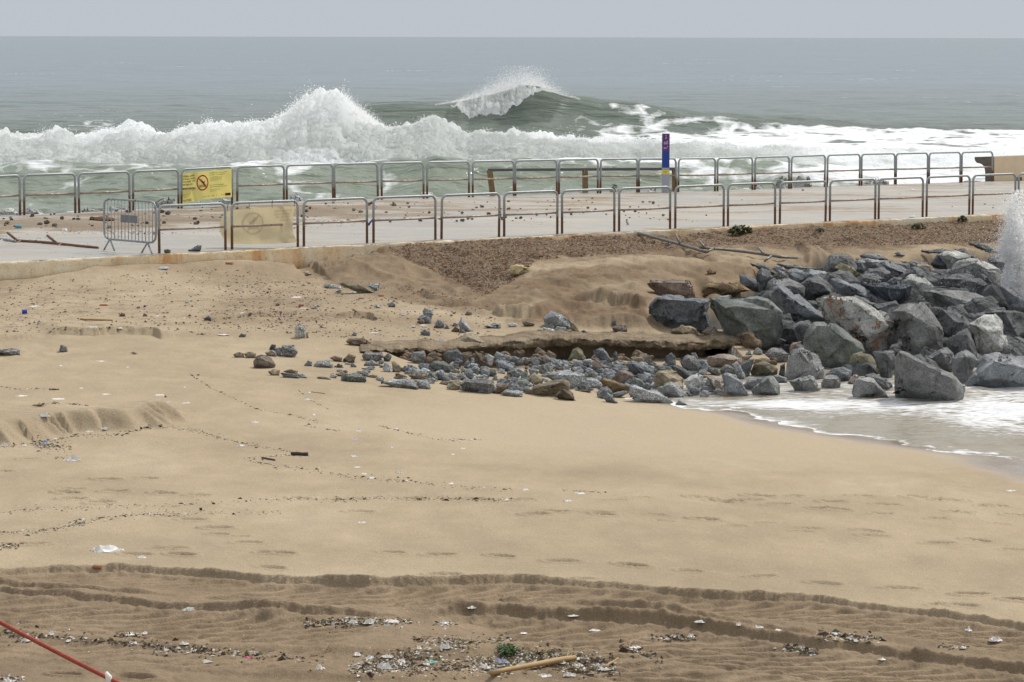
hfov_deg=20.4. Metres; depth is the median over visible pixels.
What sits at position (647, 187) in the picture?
railing panel
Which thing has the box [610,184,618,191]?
boulder
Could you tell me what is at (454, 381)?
stone
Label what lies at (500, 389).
stone
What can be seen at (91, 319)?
stick
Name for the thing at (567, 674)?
plastic scrap
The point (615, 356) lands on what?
stone
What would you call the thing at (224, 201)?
boulder
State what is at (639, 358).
stone
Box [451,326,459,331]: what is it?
stone
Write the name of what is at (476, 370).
stone
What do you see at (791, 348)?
boulder
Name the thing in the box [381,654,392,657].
plastic scrap
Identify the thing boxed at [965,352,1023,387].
boulder
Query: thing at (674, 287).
boulder
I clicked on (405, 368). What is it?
stone
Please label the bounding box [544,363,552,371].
stone
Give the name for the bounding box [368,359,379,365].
stone
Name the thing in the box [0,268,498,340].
beach grit
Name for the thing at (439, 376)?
stone
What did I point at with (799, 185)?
boulder
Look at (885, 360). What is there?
boulder
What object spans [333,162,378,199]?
railing panel
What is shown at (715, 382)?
stone
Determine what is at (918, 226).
shore plant
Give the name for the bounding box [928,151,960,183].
railing panel
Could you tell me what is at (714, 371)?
stone
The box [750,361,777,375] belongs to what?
stone
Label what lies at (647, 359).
stone
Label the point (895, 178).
railing panel
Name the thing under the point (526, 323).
stone
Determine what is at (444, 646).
plastic scrap
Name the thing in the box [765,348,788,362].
stone
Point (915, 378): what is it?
boulder
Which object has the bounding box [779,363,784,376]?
stone
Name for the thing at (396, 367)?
stone
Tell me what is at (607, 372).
stone
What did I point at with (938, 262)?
boulder
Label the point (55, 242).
driftwood
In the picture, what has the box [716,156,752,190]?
railing panel
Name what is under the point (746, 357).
stone
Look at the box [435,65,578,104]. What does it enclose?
crest spray
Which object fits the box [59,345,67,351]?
stone
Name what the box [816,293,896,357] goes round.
boulder
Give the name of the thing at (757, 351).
stone
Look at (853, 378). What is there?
boulder
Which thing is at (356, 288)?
stone
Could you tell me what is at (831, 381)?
boulder
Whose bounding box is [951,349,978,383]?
boulder
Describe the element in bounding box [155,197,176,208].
boulder
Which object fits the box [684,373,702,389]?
stone
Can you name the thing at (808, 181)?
railing panel
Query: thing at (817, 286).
boulder
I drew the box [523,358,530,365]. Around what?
stone
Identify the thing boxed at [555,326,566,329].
stone
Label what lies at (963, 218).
shore plant
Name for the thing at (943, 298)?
boulder
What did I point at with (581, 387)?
stone
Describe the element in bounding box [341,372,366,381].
stone
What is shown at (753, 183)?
railing panel
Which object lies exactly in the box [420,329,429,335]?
stone
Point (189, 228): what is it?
railing panel
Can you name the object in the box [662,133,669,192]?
sign post
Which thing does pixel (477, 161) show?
railing panel
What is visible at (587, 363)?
stone
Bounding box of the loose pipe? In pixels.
[0,238,15,241]
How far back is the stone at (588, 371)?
46.33 m
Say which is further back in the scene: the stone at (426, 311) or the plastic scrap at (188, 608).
the stone at (426, 311)
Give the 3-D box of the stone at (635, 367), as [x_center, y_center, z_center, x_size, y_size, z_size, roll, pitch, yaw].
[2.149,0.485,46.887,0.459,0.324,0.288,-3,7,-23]
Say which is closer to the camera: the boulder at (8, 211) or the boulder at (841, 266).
the boulder at (841, 266)
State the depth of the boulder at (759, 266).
58.61 m
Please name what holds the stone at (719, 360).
on the beach ground
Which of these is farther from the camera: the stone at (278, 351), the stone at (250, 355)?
the stone at (278, 351)
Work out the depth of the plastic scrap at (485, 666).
22.58 m
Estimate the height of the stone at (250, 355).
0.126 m
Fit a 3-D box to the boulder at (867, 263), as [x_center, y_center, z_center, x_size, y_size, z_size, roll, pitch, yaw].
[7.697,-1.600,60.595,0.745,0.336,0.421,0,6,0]
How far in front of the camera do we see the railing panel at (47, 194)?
72.87 m
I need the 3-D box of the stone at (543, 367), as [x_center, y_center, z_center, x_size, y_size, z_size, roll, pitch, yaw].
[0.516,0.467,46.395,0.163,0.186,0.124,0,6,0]
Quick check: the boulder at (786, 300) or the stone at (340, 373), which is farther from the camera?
the boulder at (786, 300)
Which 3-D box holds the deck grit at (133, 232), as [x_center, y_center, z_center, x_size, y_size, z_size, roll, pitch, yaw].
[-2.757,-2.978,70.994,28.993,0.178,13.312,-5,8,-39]
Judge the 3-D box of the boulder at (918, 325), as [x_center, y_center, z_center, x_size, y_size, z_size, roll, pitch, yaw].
[7.085,-0.113,49.800,1.026,1.314,1.032,0,6,0]
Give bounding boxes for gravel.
[387,220,1006,293]
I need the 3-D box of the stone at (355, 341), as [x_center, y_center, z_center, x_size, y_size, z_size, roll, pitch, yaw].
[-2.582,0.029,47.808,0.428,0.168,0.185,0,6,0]
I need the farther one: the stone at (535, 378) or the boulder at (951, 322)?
the boulder at (951, 322)
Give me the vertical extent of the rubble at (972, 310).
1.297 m
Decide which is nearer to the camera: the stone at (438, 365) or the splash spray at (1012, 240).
the stone at (438, 365)
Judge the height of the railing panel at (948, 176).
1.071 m
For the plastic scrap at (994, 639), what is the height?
0.042 m
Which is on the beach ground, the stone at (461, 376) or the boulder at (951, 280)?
the boulder at (951, 280)
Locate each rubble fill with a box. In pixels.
[408,351,723,396]
[411,356,705,388]
[429,357,722,396]
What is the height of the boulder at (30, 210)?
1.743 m
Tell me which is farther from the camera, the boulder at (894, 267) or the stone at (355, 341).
the boulder at (894, 267)
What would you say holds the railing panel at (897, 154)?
on the promenade
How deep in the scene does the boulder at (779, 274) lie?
58.00 m
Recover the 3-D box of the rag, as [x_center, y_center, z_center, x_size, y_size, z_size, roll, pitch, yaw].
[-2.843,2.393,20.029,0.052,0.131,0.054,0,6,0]
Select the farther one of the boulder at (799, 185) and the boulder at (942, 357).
the boulder at (799, 185)
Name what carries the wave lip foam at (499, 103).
on the sea
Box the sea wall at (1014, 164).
[975,155,1023,180]
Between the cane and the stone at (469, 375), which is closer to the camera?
the cane
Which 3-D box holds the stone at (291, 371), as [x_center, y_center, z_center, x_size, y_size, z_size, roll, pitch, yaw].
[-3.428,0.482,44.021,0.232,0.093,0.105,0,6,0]
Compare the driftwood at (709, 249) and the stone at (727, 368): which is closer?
the stone at (727, 368)
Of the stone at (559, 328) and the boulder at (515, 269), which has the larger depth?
the boulder at (515, 269)
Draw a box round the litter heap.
[0,441,876,681]
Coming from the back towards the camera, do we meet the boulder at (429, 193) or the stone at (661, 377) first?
the boulder at (429, 193)
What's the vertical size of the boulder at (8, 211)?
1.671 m
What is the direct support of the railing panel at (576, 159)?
on the promenade
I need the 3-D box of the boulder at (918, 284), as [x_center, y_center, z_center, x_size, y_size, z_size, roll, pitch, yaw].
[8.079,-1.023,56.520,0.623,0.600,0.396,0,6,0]
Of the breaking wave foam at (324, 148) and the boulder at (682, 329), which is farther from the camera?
the breaking wave foam at (324, 148)
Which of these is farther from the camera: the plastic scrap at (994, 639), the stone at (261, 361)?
the stone at (261, 361)
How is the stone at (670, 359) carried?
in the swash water
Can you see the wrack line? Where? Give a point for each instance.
(598, 661)
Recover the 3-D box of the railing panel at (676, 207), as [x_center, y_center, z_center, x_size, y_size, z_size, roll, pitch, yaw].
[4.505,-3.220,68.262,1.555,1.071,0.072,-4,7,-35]
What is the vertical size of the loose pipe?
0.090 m
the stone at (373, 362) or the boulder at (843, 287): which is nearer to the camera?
the stone at (373, 362)
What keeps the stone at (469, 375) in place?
on the beach ground
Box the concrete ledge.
[360,329,741,353]
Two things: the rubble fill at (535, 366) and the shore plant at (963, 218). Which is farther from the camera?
the shore plant at (963, 218)
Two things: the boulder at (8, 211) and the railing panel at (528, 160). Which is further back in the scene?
the railing panel at (528, 160)
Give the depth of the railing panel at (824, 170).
90.35 m
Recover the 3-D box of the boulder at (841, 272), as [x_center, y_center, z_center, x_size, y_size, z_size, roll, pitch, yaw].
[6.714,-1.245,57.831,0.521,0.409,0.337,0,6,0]
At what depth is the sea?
303.77 m
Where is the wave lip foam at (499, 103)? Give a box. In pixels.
[451,83,558,118]
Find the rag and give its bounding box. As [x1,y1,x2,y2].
[105,671,111,681]
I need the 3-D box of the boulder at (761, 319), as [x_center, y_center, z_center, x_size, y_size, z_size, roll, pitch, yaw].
[4.183,-0.335,50.715,1.334,0.948,1.024,0,6,0]
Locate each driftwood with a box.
[7,232,98,248]
[92,217,113,220]
[626,221,706,252]
[698,240,797,261]
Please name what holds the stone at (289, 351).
on the beach ground
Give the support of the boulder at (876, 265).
on the beach ground
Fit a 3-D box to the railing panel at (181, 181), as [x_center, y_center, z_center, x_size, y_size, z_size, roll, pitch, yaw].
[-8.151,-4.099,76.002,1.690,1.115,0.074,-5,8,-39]
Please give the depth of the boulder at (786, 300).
52.35 m
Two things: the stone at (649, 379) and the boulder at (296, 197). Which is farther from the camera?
the boulder at (296, 197)
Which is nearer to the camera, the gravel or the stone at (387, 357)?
the stone at (387, 357)
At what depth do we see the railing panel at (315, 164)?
78.07 m
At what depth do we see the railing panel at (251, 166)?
76.97 m
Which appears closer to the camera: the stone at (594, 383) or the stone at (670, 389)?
the stone at (670, 389)
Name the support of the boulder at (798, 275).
on the beach ground
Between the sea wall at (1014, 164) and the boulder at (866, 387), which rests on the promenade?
the sea wall at (1014, 164)
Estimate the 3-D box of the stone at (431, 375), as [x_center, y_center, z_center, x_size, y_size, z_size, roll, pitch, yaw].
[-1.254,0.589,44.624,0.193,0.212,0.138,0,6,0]
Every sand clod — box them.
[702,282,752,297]
[707,268,715,273]
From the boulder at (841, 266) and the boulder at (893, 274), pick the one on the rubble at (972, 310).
the boulder at (893, 274)
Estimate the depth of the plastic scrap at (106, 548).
27.59 m
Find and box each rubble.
[399,347,685,364]
[757,266,1023,375]
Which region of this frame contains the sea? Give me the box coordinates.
[0,36,1023,213]
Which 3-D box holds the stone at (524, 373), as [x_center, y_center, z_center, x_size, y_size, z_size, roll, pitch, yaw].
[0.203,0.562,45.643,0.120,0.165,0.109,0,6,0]
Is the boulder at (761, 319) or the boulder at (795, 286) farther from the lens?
the boulder at (795, 286)
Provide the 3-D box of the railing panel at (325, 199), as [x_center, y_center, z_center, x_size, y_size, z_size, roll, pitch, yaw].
[-3.877,-2.606,62.485,1.699,1.071,0.095,-4,7,-35]
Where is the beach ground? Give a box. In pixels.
[0,219,1023,681]
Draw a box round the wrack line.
[0,373,968,681]
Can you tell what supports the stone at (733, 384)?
on the beach ground
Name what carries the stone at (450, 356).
on the beach ground
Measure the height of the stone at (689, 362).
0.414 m
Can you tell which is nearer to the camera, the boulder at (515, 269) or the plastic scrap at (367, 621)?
the plastic scrap at (367, 621)
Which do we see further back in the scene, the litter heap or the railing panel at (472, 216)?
the railing panel at (472, 216)
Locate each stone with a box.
[0,348,19,354]
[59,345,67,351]
[188,245,201,250]
[233,352,243,357]
[244,352,255,357]
[253,355,275,367]
[265,350,276,356]
[268,369,279,374]
[274,347,281,355]
[280,373,299,377]
[281,345,297,356]
[284,369,297,373]
[294,324,305,337]
[304,360,311,365]
[314,360,333,367]
[324,284,340,287]
[330,356,341,361]
[335,371,347,375]
[340,283,374,292]
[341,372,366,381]
[343,354,355,362]
[346,338,370,345]
[360,370,368,375]
[362,352,383,360]
[368,283,379,290]
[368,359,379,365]
[381,378,418,388]
[382,362,391,371]
[383,353,391,360]
[387,302,395,306]
[392,361,400,371]
[394,374,406,378]
[401,366,420,371]
[408,374,427,379]
[411,351,425,363]
[414,379,430,388]
[417,314,431,323]
[417,319,424,323]
[418,363,429,369]
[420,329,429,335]
[423,308,432,314]
[427,372,437,379]
[430,361,454,371]
[434,319,443,327]
[435,372,446,379]
[439,380,460,384]
[444,349,463,362]
[447,383,459,389]
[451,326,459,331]
[456,373,465,379]
[458,317,471,331]
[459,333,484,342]
[461,379,494,393]
[464,371,478,378]
[473,368,479,373]
[474,351,486,366]
[484,323,500,327]
[484,354,494,365]
[492,383,508,393]
[494,360,513,370]
[500,389,522,396]
[507,323,516,326]
[507,369,519,377]
[507,377,519,381]
[517,378,530,386]
[521,371,527,377]
[522,321,534,325]
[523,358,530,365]
[524,378,569,395]
[529,372,541,384]
[539,327,553,330]
[539,364,547,371]
[543,311,569,328]
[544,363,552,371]
[546,370,586,387]
[554,389,575,400]
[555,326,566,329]
[568,347,585,361]
[569,320,579,330]
[573,360,591,366]
[578,384,585,389]
[584,367,592,376]
[584,378,600,387]
[592,358,604,369]
[593,348,611,362]
[597,386,612,398]
[600,377,628,392]
[602,369,615,376]
[603,393,617,402]
[612,325,626,331]
[612,370,634,382]
[612,390,628,396]
[613,351,617,360]
[624,377,644,386]
[627,360,653,374]
[629,385,672,402]
[630,355,644,363]
[645,354,650,362]
[646,375,652,383]
[654,369,683,388]
[657,382,688,396]
[665,353,675,364]
[671,365,694,378]
[675,399,686,404]
[679,354,701,372]
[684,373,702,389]
[700,360,708,371]
[700,385,714,391]
[706,354,741,366]
[706,376,723,390]
[708,368,720,374]
[719,392,730,395]
[720,364,734,374]
[722,372,749,395]
[732,361,745,378]
[741,355,751,360]
[741,358,754,376]
[744,376,766,388]
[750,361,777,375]
[751,375,779,394]
[753,348,762,354]
[753,358,776,364]
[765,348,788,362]
[773,375,786,382]
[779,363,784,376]
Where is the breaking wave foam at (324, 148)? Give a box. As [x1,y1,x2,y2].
[0,87,1023,173]
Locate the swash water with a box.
[487,347,1023,459]
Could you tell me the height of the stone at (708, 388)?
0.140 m
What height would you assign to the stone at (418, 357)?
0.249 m
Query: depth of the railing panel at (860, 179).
71.05 m
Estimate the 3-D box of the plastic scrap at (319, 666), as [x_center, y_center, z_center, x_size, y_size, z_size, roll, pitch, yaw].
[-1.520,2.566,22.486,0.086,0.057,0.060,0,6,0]
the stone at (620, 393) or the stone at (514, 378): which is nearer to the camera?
the stone at (620, 393)
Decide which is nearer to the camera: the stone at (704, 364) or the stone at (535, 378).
the stone at (535, 378)
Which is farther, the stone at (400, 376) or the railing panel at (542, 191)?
the railing panel at (542, 191)
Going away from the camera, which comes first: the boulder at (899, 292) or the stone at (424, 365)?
the stone at (424, 365)
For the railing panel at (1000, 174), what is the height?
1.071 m
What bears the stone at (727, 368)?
on the beach ground
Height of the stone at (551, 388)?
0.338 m
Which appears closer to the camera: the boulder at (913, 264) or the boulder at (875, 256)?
the boulder at (913, 264)
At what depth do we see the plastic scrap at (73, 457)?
33.93 m
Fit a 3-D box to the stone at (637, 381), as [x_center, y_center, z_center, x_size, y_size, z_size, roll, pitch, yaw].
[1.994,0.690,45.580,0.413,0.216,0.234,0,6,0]
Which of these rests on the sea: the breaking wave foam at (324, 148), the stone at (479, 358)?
the breaking wave foam at (324, 148)
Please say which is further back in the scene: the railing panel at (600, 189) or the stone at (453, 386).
the railing panel at (600, 189)
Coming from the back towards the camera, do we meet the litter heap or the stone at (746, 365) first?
the stone at (746, 365)
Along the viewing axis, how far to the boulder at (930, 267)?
60.37 m
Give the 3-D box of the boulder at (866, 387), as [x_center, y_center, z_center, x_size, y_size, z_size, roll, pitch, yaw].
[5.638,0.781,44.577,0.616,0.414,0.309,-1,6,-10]
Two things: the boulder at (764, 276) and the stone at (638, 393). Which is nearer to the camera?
the stone at (638, 393)
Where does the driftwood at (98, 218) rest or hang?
on the promenade
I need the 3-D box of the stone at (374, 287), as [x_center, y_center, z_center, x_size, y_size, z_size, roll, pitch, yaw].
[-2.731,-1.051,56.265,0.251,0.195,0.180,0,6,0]
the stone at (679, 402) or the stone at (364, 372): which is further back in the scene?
the stone at (364, 372)
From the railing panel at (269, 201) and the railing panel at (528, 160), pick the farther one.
the railing panel at (528, 160)
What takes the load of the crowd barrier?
on the promenade
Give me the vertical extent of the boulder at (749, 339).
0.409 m
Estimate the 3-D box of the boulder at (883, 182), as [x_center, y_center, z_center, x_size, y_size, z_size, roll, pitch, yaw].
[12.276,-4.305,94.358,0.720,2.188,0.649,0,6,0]
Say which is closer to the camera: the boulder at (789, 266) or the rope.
the rope
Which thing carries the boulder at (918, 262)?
on the beach ground
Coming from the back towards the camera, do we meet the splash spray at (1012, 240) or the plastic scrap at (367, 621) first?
the splash spray at (1012, 240)
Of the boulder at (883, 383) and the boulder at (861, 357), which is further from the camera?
the boulder at (861, 357)
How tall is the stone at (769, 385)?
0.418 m
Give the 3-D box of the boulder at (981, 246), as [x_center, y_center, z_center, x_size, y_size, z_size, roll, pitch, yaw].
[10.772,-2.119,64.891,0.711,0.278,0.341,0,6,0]
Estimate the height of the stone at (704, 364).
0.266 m
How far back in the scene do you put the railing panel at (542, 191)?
65.47 m
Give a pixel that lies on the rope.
(52, 649)
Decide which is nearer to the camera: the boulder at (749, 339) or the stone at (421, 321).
the boulder at (749, 339)
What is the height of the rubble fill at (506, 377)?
0.380 m
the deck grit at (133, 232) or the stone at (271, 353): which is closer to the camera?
the stone at (271, 353)
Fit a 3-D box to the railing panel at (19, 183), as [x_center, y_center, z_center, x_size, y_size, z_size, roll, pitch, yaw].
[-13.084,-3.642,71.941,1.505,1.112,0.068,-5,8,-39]
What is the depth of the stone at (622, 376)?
45.65 m
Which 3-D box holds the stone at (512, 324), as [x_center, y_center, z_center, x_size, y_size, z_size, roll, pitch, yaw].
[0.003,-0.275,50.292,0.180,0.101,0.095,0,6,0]
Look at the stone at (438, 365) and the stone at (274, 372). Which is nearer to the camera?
the stone at (274, 372)
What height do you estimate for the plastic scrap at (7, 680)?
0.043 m
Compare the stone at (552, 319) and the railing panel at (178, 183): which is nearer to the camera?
the stone at (552, 319)
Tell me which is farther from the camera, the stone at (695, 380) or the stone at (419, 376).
the stone at (695, 380)
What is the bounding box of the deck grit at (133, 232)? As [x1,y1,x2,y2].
[3,198,722,261]
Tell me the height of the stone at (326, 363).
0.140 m
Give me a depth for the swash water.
42.37 m
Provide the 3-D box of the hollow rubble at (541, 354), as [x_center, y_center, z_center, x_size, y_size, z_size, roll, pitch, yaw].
[0.778,0.295,48.013,5.676,0.423,0.970,-2,6,-18]
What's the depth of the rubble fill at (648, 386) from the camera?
46.39 m
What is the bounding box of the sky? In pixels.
[0,0,1023,37]
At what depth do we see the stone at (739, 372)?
46.90 m
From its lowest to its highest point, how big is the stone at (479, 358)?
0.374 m
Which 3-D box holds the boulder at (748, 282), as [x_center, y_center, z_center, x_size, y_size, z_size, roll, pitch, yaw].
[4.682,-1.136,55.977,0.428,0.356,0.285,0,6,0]
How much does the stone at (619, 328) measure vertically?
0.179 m
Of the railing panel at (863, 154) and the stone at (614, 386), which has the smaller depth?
the stone at (614, 386)
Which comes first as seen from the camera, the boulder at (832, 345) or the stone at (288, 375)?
the stone at (288, 375)
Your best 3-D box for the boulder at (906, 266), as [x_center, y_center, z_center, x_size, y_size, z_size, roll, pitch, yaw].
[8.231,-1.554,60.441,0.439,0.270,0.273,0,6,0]
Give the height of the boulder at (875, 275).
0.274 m
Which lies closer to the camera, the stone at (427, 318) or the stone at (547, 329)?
the stone at (547, 329)
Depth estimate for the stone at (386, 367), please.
45.10 m
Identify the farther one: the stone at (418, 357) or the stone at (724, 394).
the stone at (418, 357)
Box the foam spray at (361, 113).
[0,84,1023,173]
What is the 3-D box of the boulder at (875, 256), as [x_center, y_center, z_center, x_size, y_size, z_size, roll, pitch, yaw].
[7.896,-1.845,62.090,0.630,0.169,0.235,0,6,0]
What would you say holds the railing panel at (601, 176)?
on the promenade
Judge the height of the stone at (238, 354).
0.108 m
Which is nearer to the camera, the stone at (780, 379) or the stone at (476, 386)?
the stone at (476, 386)
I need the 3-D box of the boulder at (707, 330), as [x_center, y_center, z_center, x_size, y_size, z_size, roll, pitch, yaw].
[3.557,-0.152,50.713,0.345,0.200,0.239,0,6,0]
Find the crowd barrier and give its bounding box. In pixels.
[103,198,156,253]
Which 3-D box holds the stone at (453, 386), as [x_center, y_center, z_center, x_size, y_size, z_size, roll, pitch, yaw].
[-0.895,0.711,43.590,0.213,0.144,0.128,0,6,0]
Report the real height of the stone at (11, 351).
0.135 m
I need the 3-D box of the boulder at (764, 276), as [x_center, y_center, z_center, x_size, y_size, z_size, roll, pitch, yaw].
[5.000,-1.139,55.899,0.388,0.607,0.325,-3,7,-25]
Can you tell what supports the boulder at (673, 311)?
on the concrete ledge
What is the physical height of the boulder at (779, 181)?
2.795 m
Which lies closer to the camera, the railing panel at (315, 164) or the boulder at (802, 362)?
the boulder at (802, 362)
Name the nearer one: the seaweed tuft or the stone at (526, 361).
the seaweed tuft
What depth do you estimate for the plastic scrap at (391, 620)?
24.36 m
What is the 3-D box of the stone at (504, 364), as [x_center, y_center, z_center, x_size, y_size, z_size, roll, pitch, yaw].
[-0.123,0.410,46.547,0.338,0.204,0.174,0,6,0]
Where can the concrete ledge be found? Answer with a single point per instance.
(721, 339)
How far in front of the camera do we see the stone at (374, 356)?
46.30 m
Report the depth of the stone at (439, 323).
49.88 m
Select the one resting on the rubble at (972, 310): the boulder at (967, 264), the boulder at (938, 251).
the boulder at (967, 264)
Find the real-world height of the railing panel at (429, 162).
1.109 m
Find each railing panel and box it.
[0,174,20,214]
[23,173,75,214]
[77,171,130,212]
[132,169,179,209]
[157,202,226,252]
[180,166,232,207]
[230,200,298,248]
[236,164,284,204]
[285,163,333,202]
[302,197,367,245]
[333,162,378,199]
[372,195,436,242]
[380,161,424,199]
[426,161,469,197]
[440,192,500,238]
[472,160,514,196]
[503,190,558,235]
[514,159,557,195]
[558,158,598,194]
[561,188,615,233]
[599,158,637,192]
[618,186,670,230]
[638,158,676,191]
[674,184,724,229]
[677,157,715,191]
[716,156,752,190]
[727,182,775,225]
[754,156,789,189]
[779,180,826,223]
[790,154,825,188]
[826,153,860,186]
[829,178,876,220]
[861,153,895,185]
[877,176,923,218]
[896,152,928,184]
[925,175,970,216]
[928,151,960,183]
[961,151,992,182]
[972,173,1016,213]
[1017,173,1023,206]
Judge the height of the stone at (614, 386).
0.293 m
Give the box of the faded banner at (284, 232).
[220,200,296,243]
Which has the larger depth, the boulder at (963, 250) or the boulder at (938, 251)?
the boulder at (938, 251)
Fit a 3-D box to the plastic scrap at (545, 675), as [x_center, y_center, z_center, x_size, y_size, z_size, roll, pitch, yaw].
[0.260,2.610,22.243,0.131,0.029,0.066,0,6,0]
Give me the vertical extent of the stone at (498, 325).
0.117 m
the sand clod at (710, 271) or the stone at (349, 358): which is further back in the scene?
the sand clod at (710, 271)
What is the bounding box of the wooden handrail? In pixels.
[487,167,674,195]
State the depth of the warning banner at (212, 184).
75.73 m
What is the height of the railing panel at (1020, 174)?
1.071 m
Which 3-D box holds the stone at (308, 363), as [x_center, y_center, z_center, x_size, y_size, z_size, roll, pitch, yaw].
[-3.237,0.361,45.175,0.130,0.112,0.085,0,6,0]
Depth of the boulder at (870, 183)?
93.81 m
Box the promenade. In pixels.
[0,181,1023,261]
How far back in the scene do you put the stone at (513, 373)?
45.69 m
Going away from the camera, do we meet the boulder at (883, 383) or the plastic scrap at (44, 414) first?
the plastic scrap at (44, 414)
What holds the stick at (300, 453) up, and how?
on the beach ground
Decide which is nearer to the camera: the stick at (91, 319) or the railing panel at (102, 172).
the stick at (91, 319)
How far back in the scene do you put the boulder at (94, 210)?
75.39 m
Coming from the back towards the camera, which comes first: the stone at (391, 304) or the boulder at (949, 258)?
the boulder at (949, 258)
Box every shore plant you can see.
[727,224,752,234]
[909,222,925,228]
[956,215,968,221]
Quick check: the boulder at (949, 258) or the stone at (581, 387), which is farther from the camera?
the boulder at (949, 258)
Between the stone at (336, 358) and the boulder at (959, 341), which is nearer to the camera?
the stone at (336, 358)
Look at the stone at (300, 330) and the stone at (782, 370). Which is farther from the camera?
the stone at (300, 330)
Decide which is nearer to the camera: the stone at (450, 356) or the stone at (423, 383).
the stone at (423, 383)
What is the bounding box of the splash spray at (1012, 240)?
[919,189,1023,298]
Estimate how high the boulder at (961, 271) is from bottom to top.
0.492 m
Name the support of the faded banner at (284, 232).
hanging from the railing panel at (269, 201)
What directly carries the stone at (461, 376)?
on the rubble fill at (535, 366)
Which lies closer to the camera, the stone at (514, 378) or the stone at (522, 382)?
the stone at (522, 382)
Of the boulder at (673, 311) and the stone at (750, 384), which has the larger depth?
the boulder at (673, 311)
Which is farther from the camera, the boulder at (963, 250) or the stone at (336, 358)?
the boulder at (963, 250)
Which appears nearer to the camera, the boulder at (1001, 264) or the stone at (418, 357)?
the stone at (418, 357)
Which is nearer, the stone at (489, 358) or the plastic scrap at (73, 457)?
the plastic scrap at (73, 457)
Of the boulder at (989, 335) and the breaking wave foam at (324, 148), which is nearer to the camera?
the boulder at (989, 335)
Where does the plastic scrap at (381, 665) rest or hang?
on the beach ground
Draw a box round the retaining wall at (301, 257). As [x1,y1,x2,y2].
[0,213,1023,279]
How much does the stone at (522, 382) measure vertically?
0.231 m
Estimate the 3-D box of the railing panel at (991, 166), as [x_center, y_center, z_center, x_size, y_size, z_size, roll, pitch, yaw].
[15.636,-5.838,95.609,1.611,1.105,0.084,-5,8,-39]
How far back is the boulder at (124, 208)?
75.84 m
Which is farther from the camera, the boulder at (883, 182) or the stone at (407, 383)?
the boulder at (883, 182)
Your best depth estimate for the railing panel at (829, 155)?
91.39 m
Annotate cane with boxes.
[489,655,576,675]
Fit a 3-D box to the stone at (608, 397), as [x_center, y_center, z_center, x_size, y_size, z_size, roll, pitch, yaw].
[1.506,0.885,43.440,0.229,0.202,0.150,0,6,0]
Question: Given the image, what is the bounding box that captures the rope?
[0,620,119,681]
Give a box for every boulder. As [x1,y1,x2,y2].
[0,208,21,215]
[21,207,44,214]
[81,207,102,211]
[109,206,127,210]
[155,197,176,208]
[219,198,230,204]
[289,193,302,201]
[419,192,435,197]
[509,264,528,275]
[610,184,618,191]
[647,279,694,297]
[648,294,709,332]
[670,325,698,334]
[702,327,717,334]
[709,295,783,348]
[736,330,761,349]
[739,274,758,291]
[750,263,774,275]
[756,268,772,292]
[765,278,804,297]
[770,283,825,321]
[772,176,785,188]
[772,265,784,271]
[773,270,790,278]
[777,263,823,270]
[784,348,823,379]
[785,268,827,282]
[789,341,801,352]
[789,375,820,390]
[792,176,811,187]
[801,275,834,300]
[803,321,864,367]
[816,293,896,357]
[821,374,840,387]
[823,254,856,272]
[826,367,851,380]
[830,270,853,275]
[830,278,877,302]
[835,263,859,277]
[848,374,858,383]
[849,351,879,373]
[852,377,887,397]
[855,261,865,272]
[856,180,873,184]
[856,258,888,269]
[857,273,882,279]
[859,253,887,259]
[861,280,911,303]
[864,373,892,388]
[872,262,881,268]
[872,350,894,377]
[875,178,888,184]
[880,262,907,273]
[887,297,943,355]
[889,261,909,268]
[889,272,899,279]
[894,351,965,400]
[899,260,927,263]
[903,274,933,299]
[909,262,918,266]
[917,263,934,270]
[921,248,942,253]
[922,289,983,307]
[928,347,953,371]
[929,306,963,337]
[931,254,946,269]
[937,273,974,287]
[938,249,970,268]
[945,328,978,355]
[948,258,999,285]
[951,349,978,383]
[955,248,973,257]
[956,269,973,275]
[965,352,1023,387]
[969,242,997,253]
[970,314,1007,355]
[982,282,1008,309]
[985,309,1023,336]
[987,254,1005,271]
[999,285,1023,312]
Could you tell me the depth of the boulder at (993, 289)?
54.86 m
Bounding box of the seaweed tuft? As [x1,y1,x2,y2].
[495,641,521,655]
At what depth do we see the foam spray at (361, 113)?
147.80 m
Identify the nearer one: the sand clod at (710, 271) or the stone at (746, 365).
the stone at (746, 365)
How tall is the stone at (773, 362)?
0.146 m
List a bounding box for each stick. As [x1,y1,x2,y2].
[80,318,112,320]
[291,452,307,455]
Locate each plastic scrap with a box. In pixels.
[2,677,14,681]
[38,411,48,416]
[64,454,81,460]
[90,545,124,552]
[182,607,194,610]
[315,663,324,669]
[364,618,373,623]
[377,662,392,668]
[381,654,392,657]
[384,619,399,622]
[439,642,451,648]
[477,663,493,668]
[494,657,508,662]
[538,673,551,676]
[563,671,576,676]
[988,636,1001,641]
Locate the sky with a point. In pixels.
(183, 18)
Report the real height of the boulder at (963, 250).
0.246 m
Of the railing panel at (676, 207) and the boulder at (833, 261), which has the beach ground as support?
the boulder at (833, 261)
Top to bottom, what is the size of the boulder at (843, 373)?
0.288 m
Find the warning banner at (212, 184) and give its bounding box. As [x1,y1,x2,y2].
[183,169,231,202]
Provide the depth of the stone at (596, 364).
46.95 m
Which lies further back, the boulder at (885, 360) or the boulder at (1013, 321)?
the boulder at (1013, 321)

